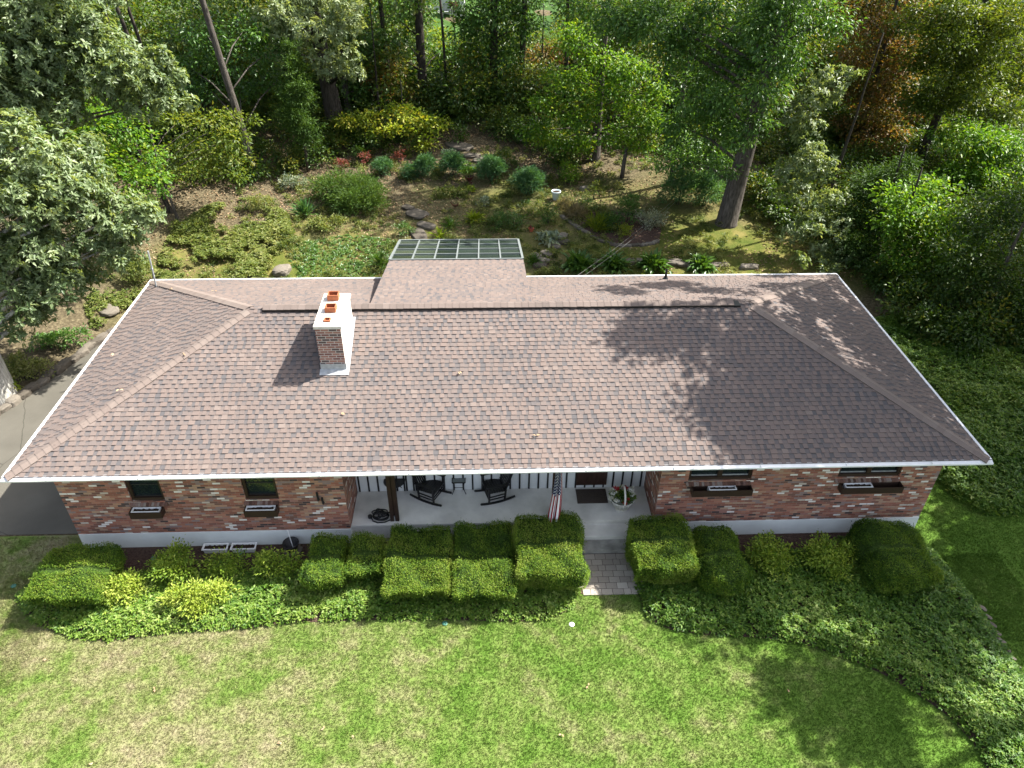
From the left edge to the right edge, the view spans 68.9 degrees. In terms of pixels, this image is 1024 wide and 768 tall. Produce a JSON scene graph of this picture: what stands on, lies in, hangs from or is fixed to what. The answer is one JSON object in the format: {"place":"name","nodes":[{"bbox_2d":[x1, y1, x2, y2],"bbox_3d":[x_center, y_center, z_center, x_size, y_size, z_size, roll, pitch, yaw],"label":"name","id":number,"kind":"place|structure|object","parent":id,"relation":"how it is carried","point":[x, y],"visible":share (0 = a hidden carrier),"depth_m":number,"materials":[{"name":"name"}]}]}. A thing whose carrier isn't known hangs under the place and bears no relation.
{"place":"outdoors","nodes":[
{"label":"outdoors","id":0,"kind":"place"},
{"bbox_2d":[0,345,99,534],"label":"driveway","id":1,"kind":"structure","parent":0,"point":[27,508],"depth_m":22.56,"materials":[{"name":"concrete"}]},
{"bbox_2d":[284,545,302,555],"bbox_3d":[-6.006,4.586,20.513,0.498,0.116,0.331,-8,37,-11],"label":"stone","id":2,"kind":"object","parent":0,"point":[300,549],"visible":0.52,"depth_m":20.45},
{"bbox_2d":[282,530,298,552],"bbox_3d":[-6.028,4.284,20.287,0.450,0.652,0.450,-1,36,-2],"label":"satellite dish","id":3,"kind":"object","parent":2,"relation":"on","point":[290,543],"visible":0.92,"depth_m":20.44,"materials":[{"name":"metal"}]},
{"bbox_2d":[0,369,1023,767],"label":"lawn","id":4,"kind":"structure","parent":0,"point":[528,697],"depth_m":17.11,"materials":[{"name":"plant"}]},
{"bbox_2d":[19,541,576,640],"bbox_3d":[-5.489,5.315,19.572,14.607,0.001,3.045,-1,36,-2],"label":"flower bed","id":5,"kind":"object","parent":4,"relation":"on","point":[135,555],"visible":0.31,"depth_m":19.54,"materials":[{"name":"green soil"}]},
{"bbox_2d":[20,541,126,609],"bbox_3d":[-11.074,4.952,19.050,2.146,1.198,2.023,-1,36,-2],"label":"yew hedge","id":6,"kind":"object","parent":5,"relation":"on","point":[79,574],"visible":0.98,"depth_m":18.69,"materials":[{"name":"green plant"}]},
{"bbox_2d":[99,566,158,614],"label":"azalea bush","id":7,"kind":"object","parent":5,"relation":"on","point":[121,586],"visible":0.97,"depth_m":18.82,"materials":[{"name":"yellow plant"}]},
{"bbox_2d":[138,537,202,585],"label":"azalea bush","id":8,"kind":"object","parent":5,"relation":"on","point":[169,565],"visible":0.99,"depth_m":19.31,"materials":[{"name":"green plant"}]},
{"bbox_2d":[155,573,240,621],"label":"azalea bush","id":9,"kind":"object","parent":5,"relation":"on","point":[216,588],"visible":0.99,"depth_m":18.64,"materials":[{"name":"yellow plant"}]},
{"bbox_2d":[201,543,228,552],"bbox_3d":[-8.113,4.517,20.448,0.680,0.190,0.240,-1,36,-2],"label":"planter trough","id":10,"kind":"object","parent":5,"relation":"on","point":[207,547],"visible":0.91,"depth_m":20.41,"materials":[{"name":"white paint"}]},
{"bbox_2d":[197,545,255,584],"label":"azalea bush","id":11,"kind":"object","parent":5,"relation":"on","point":[222,565],"visible":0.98,"depth_m":19.45,"materials":[{"name":"green plant"}]},
{"bbox_2d":[230,542,256,552],"bbox_3d":[-7.349,4.506,20.475,0.680,0.190,0.240,-1,36,-2],"label":"planter trough","id":12,"kind":"object","parent":5,"relation":"on","point":[250,546],"visible":0.94,"depth_m":20.45,"materials":[{"name":"white paint"}]},
{"bbox_2d":[247,545,306,579],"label":"azalea bush","id":13,"kind":"object","parent":5,"relation":"on","point":[266,555],"visible":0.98,"depth_m":19.48,"materials":[{"name":"green plant"}]},
{"bbox_2d":[14,545,581,643],"bbox_3d":[-5.453,5.293,19.328,14.744,0.455,2.891,-1,36,-2],"label":"ground cover","id":14,"kind":"object","parent":5,"relation":"on","point":[353,592],"visible":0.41,"depth_m":18.82,"materials":[{"name":"plant"}]},
{"bbox_2d":[297,530,349,592],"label":"yew hedge","id":15,"kind":"object","parent":5,"relation":"on","point":[323,567],"visible":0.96,"depth_m":19.11,"materials":[{"name":"green plant"}]},
{"bbox_2d":[342,530,386,581],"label":"yew hedge","id":16,"kind":"object","parent":5,"relation":"on","point":[363,559],"visible":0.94,"depth_m":19.44,"materials":[{"name":"green plant"}]},
{"bbox_2d":[379,523,454,601],"bbox_3d":[-2.458,4.718,19.554,2.049,1.150,2.532,-1,36,-2],"label":"yew hedge","id":17,"kind":"object","parent":5,"relation":"on","point":[415,563],"visible":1,"depth_m":19.18,"materials":[{"name":"green plant"}]},
{"bbox_2d":[449,518,520,603],"bbox_3d":[-0.701,4.714,19.576,1.909,1.167,2.670,-1,36,-2],"label":"yew hedge","id":18,"kind":"object","parent":5,"relation":"on","point":[482,564],"visible":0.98,"depth_m":19.18,"materials":[{"name":"green plant"}]},
{"bbox_2d":[511,510,590,592],"bbox_3d":[0.979,4.484,19.634,2.132,1.500,2.457,-1,36,-2],"label":"yew hedge","id":19,"kind":"object","parent":5,"relation":"on","point":[547,554],"visible":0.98,"depth_m":19.16,"materials":[{"name":"green plant"}]},
{"bbox_2d":[581,553,651,595],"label":"paver path","id":20,"kind":"structure","parent":4,"relation":"on","point":[596,576],"depth_m":19.93,"materials":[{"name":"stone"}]},
{"bbox_2d":[639,532,1023,767],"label":"flower bed","id":21,"kind":"object","parent":4,"relation":"on","point":[790,538],"visible":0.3,"depth_m":18.75,"materials":[{"name":"green soil"}]},
{"bbox_2d":[622,510,702,584],"bbox_3d":[3.903,4.460,19.730,1.934,1.474,2.157,-1,36,-2],"label":"yew hedge","id":22,"kind":"object","parent":21,"relation":"on","point":[662,549],"visible":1,"depth_m":19.26,"materials":[{"name":"green plant"}]},
{"bbox_2d":[690,523,753,599],"bbox_3d":[5.443,4.708,19.637,1.633,1.318,2.319,-1,36,-2],"label":"yew hedge","id":23,"kind":"object","parent":21,"relation":"on","point":[724,568],"visible":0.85,"depth_m":19.14,"materials":[{"name":"green plant"}]},
{"bbox_2d":[742,529,803,586],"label":"azalea bush","id":24,"kind":"object","parent":21,"relation":"on","point":[774,554],"visible":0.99,"depth_m":19.84,"materials":[{"name":"green plant"}]},
{"bbox_2d":[795,530,857,586],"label":"azalea bush","id":25,"kind":"object","parent":21,"relation":"on","point":[821,552],"visible":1,"depth_m":19.76,"materials":[{"name":"green plant"}]},
{"bbox_2d":[634,535,1023,767],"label":"ground cover","id":26,"kind":"object","parent":21,"relation":"on","point":[867,607],"visible":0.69,"depth_m":18.46,"materials":[{"name":"plant"}]},
{"bbox_2d":[845,516,946,595],"bbox_3d":[10.111,4.618,19.873,2.188,1.468,2.455,-1,36,-2],"label":"yew hedge","id":27,"kind":"object","parent":21,"relation":"on","point":[892,557],"visible":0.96,"depth_m":19.42,"materials":[{"name":"green plant"}]},
{"bbox_2d":[875,307,1023,516],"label":"ground cover","id":28,"kind":"object","parent":4,"relation":"on","point":[978,389],"visible":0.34,"depth_m":25.86,"materials":[{"name":"plant"}]},
{"bbox_2d":[0,0,1023,536],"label":"ground","id":29,"kind":"structure","parent":0,"point":[748,238],"depth_m":36.70,"materials":[{"name":"soil"}]},
{"bbox_2d":[2,348,56,382],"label":"shrub","id":30,"kind":"object","parent":29,"relation":"on","point":[16,360],"visible":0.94,"depth_m":26.64,"materials":[{"name":"green plant"}]},
{"bbox_2d":[25,322,93,351],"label":"shrub","id":31,"kind":"object","parent":29,"relation":"on","point":[50,338],"visible":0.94,"depth_m":28.08,"materials":[{"name":"green plant"}]},
{"bbox_2d":[0,107,166,404],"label":"oak tree","id":32,"kind":"object","parent":29,"relation":"on","point":[40,210],"visible":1,"depth_m":24.50,"materials":[{"name":"green plant"}]},
{"bbox_2d":[0,0,200,268],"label":"oak tree","id":33,"kind":"object","parent":29,"relation":"on","point":[80,25],"visible":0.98,"depth_m":26.18,"materials":[{"name":"green plant"}]},
{"bbox_2d":[19,92,183,213],"bbox_3d":[-16.735,-9.658,31.585,5.763,7.694,5.674,-1,36,-2],"label":"maple tree","id":34,"kind":"object","parent":29,"relation":"on","point":[117,124],"visible":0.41,"depth_m":30.84,"materials":[{"name":"green plant"}]},
{"bbox_2d":[84,262,158,328],"bbox_3d":[-16.371,-3.815,31.224,2.870,1.026,5.022,-1,36,-2],"label":"ivy cover","id":35,"kind":"object","parent":29,"relation":"on","point":[94,297],"visible":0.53,"depth_m":30.72,"materials":[{"name":"plant"}]},
{"bbox_2d":[117,260,159,289],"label":"shrub","id":36,"kind":"object","parent":29,"relation":"on","point":[132,276],"visible":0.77,"depth_m":31.72,"materials":[{"name":"green plant"}]},
{"bbox_2d":[165,214,214,239],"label":"garden shrub","id":37,"kind":"object","parent":29,"relation":"on","point":[193,221],"visible":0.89,"depth_m":34.86,"materials":[{"name":"green plant"}]},
{"bbox_2d":[141,101,270,221],"bbox_3d":[-14.201,-10.959,35.060,6.018,6.162,4.610,-7,37,-11],"label":"beech tree","id":38,"kind":"object","parent":29,"relation":"on","point":[226,137],"visible":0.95,"depth_m":34.54,"materials":[{"name":"green plant"}]},
{"bbox_2d":[153,196,295,278],"bbox_3d":[-13.124,-6.933,34.959,5.907,1.530,8.136,-1,36,-2],"label":"ivy cover","id":39,"kind":"object","parent":29,"relation":"on","point":[202,250],"visible":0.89,"depth_m":34.44,"materials":[{"name":"plant"}]},
{"bbox_2d":[162,0,300,179],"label":"tall tree","id":40,"kind":"object","parent":29,"relation":"on","point":[217,56],"visible":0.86,"depth_m":37.87,"materials":[{"name":"green plant"}]},
{"bbox_2d":[246,189,275,210],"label":"garden shrub","id":41,"kind":"object","parent":29,"relation":"on","point":[254,199],"visible":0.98,"depth_m":37.00,"materials":[{"name":"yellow plant"}]},
{"bbox_2d":[272,264,291,276],"bbox_3d":[-10.274,-5.056,33.398,0.723,0.505,1.033,3,36,3],"label":"boulder","id":42,"kind":"object","parent":29,"relation":"on","point":[280,270],"visible":0.82,"depth_m":33.05,"materials":[{"name":"stone"}]},
{"bbox_2d":[276,171,306,189],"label":"garden shrub","id":43,"kind":"object","parent":29,"relation":"on","point":[281,182],"visible":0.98,"depth_m":38.88,"materials":[{"name":"green plant"}]},
{"bbox_2d":[268,38,327,171],"bbox_3d":[-11.076,-14.247,38.680,2.872,6.879,3.040,-1,36,-2],"label":"cedar tree","id":44,"kind":"object","parent":29,"relation":"on","point":[293,108],"visible":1,"depth_m":38.01,"materials":[{"name":"green plant"}]},
{"bbox_2d":[289,198,319,215],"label":"yucca","id":45,"kind":"object","parent":29,"relation":"on","point":[304,207],"visible":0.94,"depth_m":36.79,"materials":[{"name":"green plant"}]},
{"bbox_2d":[248,0,367,130],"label":"hickory tree","id":46,"kind":"object","parent":29,"relation":"on","point":[289,21],"visible":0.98,"depth_m":38.35,"materials":[{"name":"green plant"}]},
{"bbox_2d":[304,213,348,237],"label":"garden shrub","id":47,"kind":"object","parent":29,"relation":"on","point":[325,226],"visible":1,"depth_m":35.91,"materials":[{"name":"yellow plant"}]},
{"bbox_2d":[286,234,394,277],"bbox_3d":[-7.805,-5.925,34.503,5.165,0.566,4.049,-1,36,-2],"label":"weed cover","id":48,"kind":"object","parent":29,"relation":"on","point":[356,263],"visible":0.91,"depth_m":34.35,"materials":[{"name":"plant"}]},
{"bbox_2d":[298,163,398,215],"bbox_3d":[-8.252,-9.703,37.744,5.071,2.380,4.315,-1,36,-2],"label":"juniper","id":49,"kind":"object","parent":29,"relation":"on","point":[355,189],"visible":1,"depth_m":37.30,"materials":[{"name":"green plant"}]},
{"bbox_2d":[334,1,394,110],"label":"slim tree","id":50,"kind":"object","parent":29,"relation":"on","point":[360,89],"visible":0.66,"depth_m":43.86,"materials":[{"name":"green plant"}]},
{"bbox_2d":[339,2,421,120],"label":"rusty tree","id":51,"kind":"object","parent":29,"relation":"on","point":[369,90],"visible":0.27,"depth_m":45.08,"materials":[{"name":"green plant"}]},
{"bbox_2d":[368,155,393,175],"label":"dwarf pine","id":52,"kind":"object","parent":29,"relation":"on","point":[381,164],"visible":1,"depth_m":39.98,"materials":[{"name":"green plant"}]},
{"bbox_2d":[329,78,454,153],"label":"dogwood tree","id":53,"kind":"object","parent":29,"relation":"on","point":[395,125],"visible":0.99,"depth_m":41.69,"materials":[{"name":"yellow plant"}]},
{"bbox_2d":[398,161,420,179],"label":"dwarf pine","id":54,"kind":"object","parent":29,"relation":"on","point":[410,168],"visible":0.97,"depth_m":39.76,"materials":[{"name":"green plant"}]},
{"bbox_2d":[359,0,462,103],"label":"dark oak","id":55,"kind":"object","parent":29,"relation":"on","point":[420,20],"visible":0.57,"depth_m":46.75,"materials":[{"name":"green plant"}]},
{"bbox_2d":[409,150,438,177],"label":"dwarf pine","id":56,"kind":"object","parent":29,"relation":"on","point":[426,162],"visible":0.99,"depth_m":39.84,"materials":[{"name":"green plant"}]},
{"bbox_2d":[436,147,469,177],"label":"dwarf pine","id":57,"kind":"object","parent":29,"relation":"on","point":[453,160],"visible":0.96,"depth_m":39.58,"materials":[{"name":"green plant"}]},
{"bbox_2d":[472,152,510,183],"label":"dwarf pine","id":58,"kind":"object","parent":29,"relation":"on","point":[491,165],"visible":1,"depth_m":39.24,"materials":[{"name":"green plant"}]},
{"bbox_2d":[436,0,552,113],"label":"oak tree","id":59,"kind":"object","parent":29,"relation":"on","point":[493,15],"visible":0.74,"depth_m":45.00,"materials":[{"name":"green plant"}]},
{"bbox_2d":[0,239,993,553],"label":"brick house","id":60,"kind":"structure","parent":29,"relation":"on","point":[794,399],"depth_m":20.25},
{"bbox_2d":[125,480,167,506],"bbox_3d":[-9.561,2.586,19.306,0.972,1.498,0.224,-1,36,-2],"label":"window","id":61,"kind":"structure","parent":60,"relation":"in","point":[138,489],"depth_m":19.61,"materials":[{"name":"glass"}]},
{"bbox_2d":[128,507,165,518],"bbox_3d":[-9.635,3.393,19.707,0.830,0.232,0.246,-1,36,-2],"label":"window box","id":62,"kind":"object","parent":60,"relation":"attached to","point":[146,512],"visible":1,"depth_m":19.64,"materials":[{"name":"brown paint"}]},
{"bbox_2d":[241,478,278,505],"bbox_3d":[-6.624,2.553,19.414,0.930,1.518,0.224,-1,36,-2],"label":"window","id":63,"kind":"structure","parent":60,"relation":"in","point":[254,488],"depth_m":19.71,"materials":[{"name":"glass"}]},
{"bbox_2d":[243,505,279,517],"bbox_3d":[-6.652,3.368,19.822,0.860,0.232,0.246,-1,36,-2],"label":"window box","id":64,"kind":"object","parent":60,"relation":"attached to","point":[262,511],"visible":1,"depth_m":19.75,"materials":[{"name":"brown paint"}]},
{"bbox_2d":[410,475,451,506],"bbox_3d":[-2.339,2.763,21.241,1.052,1.162,0.690,16,39,20],"label":"rocking chair","id":65,"kind":"object","parent":60,"relation":"on","point":[433,487],"visible":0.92,"depth_m":21.29,"materials":[{"name":"black paint"}]},
{"bbox_2d":[474,474,514,505],"bbox_3d":[-0.493,2.767,21.265,1.052,1.162,0.690,-12,38,-16],"label":"rocking chair","id":66,"kind":"object","parent":60,"relation":"on","point":[490,486],"visible":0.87,"depth_m":21.30,"materials":[{"name":"black paint"}]},
{"bbox_2d":[548,473,561,521],"bbox_3d":[1.209,2.885,19.797,0.328,2.325,0.974,12,37,15],"label":"flag","id":67,"kind":"object","parent":60,"relation":"attached to","point":[554,513],"visible":0.71,"depth_m":19.68,"materials":[{"name":"multicoloured fabric"}]},
{"bbox_2d":[576,472,607,484],"bbox_3d":[2.323,2.101,21.237,0.890,2.070,0.072,-1,36,-2],"label":"door","id":68,"kind":"structure","parent":60,"relation":"in","point":[583,478],"depth_m":21.66,"materials":[{"name":"wood"}]},
{"bbox_2d":[576,489,607,503],"bbox_3d":[2.310,3.246,21.628,0.880,0.018,0.580,-1,36,-2],"label":"doormat","id":69,"kind":"object","parent":60,"relation":"on","point":[585,496],"visible":1,"depth_m":21.60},
{"bbox_2d":[608,484,636,512],"bbox_3d":[3.084,3.187,21.014,0.847,0.845,0.748,-1,36,-2],"label":"flower basket","id":70,"kind":"object","parent":60,"relation":"on","point":[622,501],"visible":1,"depth_m":20.91,"materials":[{"name":"white wicker"}]},
{"bbox_2d":[686,469,752,486],"bbox_3d":[5.529,2.225,19.722,1.750,1.128,0.224,-1,36,-2],"label":"window","id":71,"kind":"structure","parent":60,"relation":"in","point":[738,473],"depth_m":19.95,"materials":[{"name":"glass"}]},
{"bbox_2d":[690,485,752,496],"bbox_3d":[5.613,2.852,20.000,1.620,0.222,0.246,-1,36,-2],"label":"window box","id":72,"kind":"object","parent":60,"relation":"attached to","point":[715,491],"visible":1,"depth_m":19.93,"materials":[{"name":"brown paint"}]},
{"bbox_2d":[834,466,901,482],"bbox_3d":[9.566,2.160,19.857,1.750,1.108,0.224,-1,36,-2],"label":"window","id":73,"kind":"structure","parent":60,"relation":"in","point":[848,471],"depth_m":20.08,"materials":[{"name":"glass"}]},
{"bbox_2d":[837,481,903,493],"bbox_3d":[9.681,2.795,20.142,1.680,0.222,0.246,-1,36,-2],"label":"window box","id":74,"kind":"object","parent":60,"relation":"attached to","point":[871,488],"visible":1,"depth_m":20.08,"materials":[{"name":"brown paint"}]},
{"bbox_2d":[200,142,795,278],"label":"weeds","id":75,"kind":"object","parent":29,"relation":"on","point":[554,251],"visible":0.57,"depth_m":36.85,"materials":[{"name":"plant"}]},
{"bbox_2d":[3,0,1023,139],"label":"woodland","id":76,"kind":"object","parent":29,"relation":"on","point":[181,15],"visible":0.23,"depth_m":44.85,"materials":[{"name":"plant"}]},
{"bbox_2d":[4,0,1023,360],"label":"undergrowth","id":77,"kind":"object","parent":29,"relation":"on","point":[762,182],"visible":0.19,"depth_m":40.93,"materials":[{"name":"plant"}]},
{"bbox_2d":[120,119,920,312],"bbox_3d":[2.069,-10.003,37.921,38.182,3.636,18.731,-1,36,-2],"label":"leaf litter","id":78,"kind":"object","parent":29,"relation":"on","point":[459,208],"visible":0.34,"depth_m":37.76,"materials":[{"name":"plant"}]},
{"bbox_2d":[508,164,548,194],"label":"dwarf pine","id":79,"kind":"object","parent":29,"relation":"on","point":[531,175],"visible":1,"depth_m":38.17,"materials":[{"name":"green plant"}]},
{"bbox_2d":[518,8,574,75],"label":"rusty tree","id":80,"kind":"object","parent":29,"relation":"on","point":[552,57],"visible":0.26,"depth_m":51.13,"materials":[{"name":"green plant"}]},
{"bbox_2d":[535,229,561,247],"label":"hosta","id":81,"kind":"object","parent":29,"relation":"on","point":[547,237],"visible":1,"depth_m":35.32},
{"bbox_2d":[555,160,583,184],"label":"garden shrub","id":82,"kind":"object","parent":29,"relation":"on","point":[567,175],"visible":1,"depth_m":39.64,"materials":[{"name":"green plant"}]},
{"bbox_2d":[560,248,596,274],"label":"hosta","id":83,"kind":"object","parent":29,"relation":"on","point":[578,262],"visible":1,"depth_m":33.47,"materials":[{"name":"plant"}]},
{"bbox_2d":[514,0,685,161],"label":"maple tree","id":84,"kind":"object","parent":29,"relation":"on","point":[600,93],"visible":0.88,"depth_m":39.08,"materials":[{"name":"green plant"}]},
{"bbox_2d":[566,208,660,243],"bbox_3d":[5.192,-7.744,36.661,3.691,0.453,4.188,-21,41,-27],"label":"garden bed","id":85,"kind":"object","parent":29,"relation":"on","point":[654,233],"visible":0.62,"depth_m":36.33,"materials":[{"name":"brown soil"}]},
{"bbox_2d":[555,194,591,221],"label":"ornamental grass","id":86,"kind":"object","parent":85,"relation":"on","point":[574,209],"depth_m":36.93,"materials":[{"name":"plant"}]},
{"bbox_2d":[584,210,615,231],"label":"ornamental grass","id":87,"kind":"object","parent":85,"relation":"on","point":[595,225],"depth_m":36.02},
{"bbox_2d":[594,208,626,233],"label":"garden shrub","id":88,"kind":"object","parent":85,"relation":"on","point":[611,217],"visible":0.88,"depth_m":36.07,"materials":[{"name":"green plant"}]},
{"bbox_2d":[618,192,643,224],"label":"garden shrub","id":89,"kind":"object","parent":85,"relation":"on","point":[629,205],"visible":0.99,"depth_m":36.42,"materials":[{"name":"green plant"}]},
{"bbox_2d":[633,206,668,230],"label":"garden shrub","id":90,"kind":"object","parent":85,"relation":"on","point":[651,215],"visible":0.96,"depth_m":36.46,"materials":[{"name":"green plant"}]},
{"bbox_2d":[595,248,633,274],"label":"hosta","id":91,"kind":"object","parent":29,"relation":"on","point":[613,263],"visible":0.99,"depth_m":33.53,"materials":[{"name":"plant"}]},
{"bbox_2d":[636,247,673,274],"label":"hosta","id":92,"kind":"object","parent":29,"relation":"on","point":[649,262],"visible":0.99,"depth_m":33.49,"materials":[{"name":"plant"}]},
{"bbox_2d":[631,2,715,187],"bbox_3d":[8.472,-14.454,36.042,4.015,11.154,3.210,-17,39,-22],"label":"slim tree","id":93,"kind":"object","parent":29,"relation":"on","point":[660,167],"visible":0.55,"depth_m":37.87,"materials":[{"name":"green plant"}]},
{"bbox_2d":[656,165,701,206],"bbox_3d":[8.585,-10.106,38.013,2.445,2.171,2.377,14,38,18],"label":"white pine","id":94,"kind":"object","parent":29,"relation":"on","point":[680,181],"visible":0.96,"depth_m":37.79,"materials":[{"name":"green plant"}]},
{"bbox_2d":[683,252,718,273],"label":"hosta","id":95,"kind":"object","parent":29,"relation":"on","point":[699,261],"visible":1,"depth_m":33.46,"materials":[{"name":"plant"}]},
{"bbox_2d":[685,170,725,210],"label":"shrub","id":96,"kind":"object","parent":29,"relation":"on","point":[709,184],"visible":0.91,"depth_m":37.74,"materials":[{"name":"green plant"}]},
{"bbox_2d":[556,0,867,228],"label":"leaning oak","id":97,"kind":"object","parent":29,"relation":"on","point":[778,22],"visible":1,"depth_m":33.40,"materials":[{"name":"green plant"}]},
{"bbox_2d":[769,33,883,273],"bbox_3d":[13.983,-9.772,32.650,4.498,9.438,5.753,-1,36,-2],"label":"oak tree","id":98,"kind":"object","parent":29,"relation":"on","point":[820,160],"visible":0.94,"depth_m":33.25,"materials":[{"name":"green plant"}]},
{"bbox_2d":[810,0,945,169],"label":"rusty tree","id":99,"kind":"object","parent":29,"relation":"on","point":[873,97],"visible":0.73,"depth_m":40.53,"materials":[{"name":"orange plant"}]},
{"bbox_2d":[820,144,942,293],"bbox_3d":[16.431,-7.596,33.543,5.212,6.035,6.835,-1,36,-2],"label":"dark shrub tree","id":100,"kind":"object","parent":29,"relation":"on","point":[862,193],"visible":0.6,"depth_m":33.56,"materials":[{"name":"green plant"}]},
{"bbox_2d":[863,167,1023,296],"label":"maple tree","id":101,"kind":"object","parent":29,"relation":"on","point":[918,218],"visible":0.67,"depth_m":31.27,"materials":[{"name":"green plant"}]},
{"bbox_2d":[880,0,1023,166],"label":"locust tree","id":102,"kind":"object","parent":29,"relation":"on","point":[1005,27],"visible":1,"depth_m":36.98,"materials":[{"name":"green plant"}]},
{"bbox_2d":[905,176,1023,348],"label":"understory tree","id":103,"kind":"object","parent":29,"relation":"on","point":[1009,219],"visible":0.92,"depth_m":29.25,"materials":[{"name":"green plant"}]},
{"bbox_2d":[917,26,1023,207],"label":"dark tree","id":104,"kind":"object","parent":29,"relation":"on","point":[990,148],"visible":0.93,"depth_m":36.23,"materials":[{"name":"green plant"}]},
{"bbox_2d":[374,0,732,70],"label":"neighbour lawn","id":105,"kind":"structure","parent":0,"point":[548,18],"depth_m":60.26,"materials":[{"name":"plant"}]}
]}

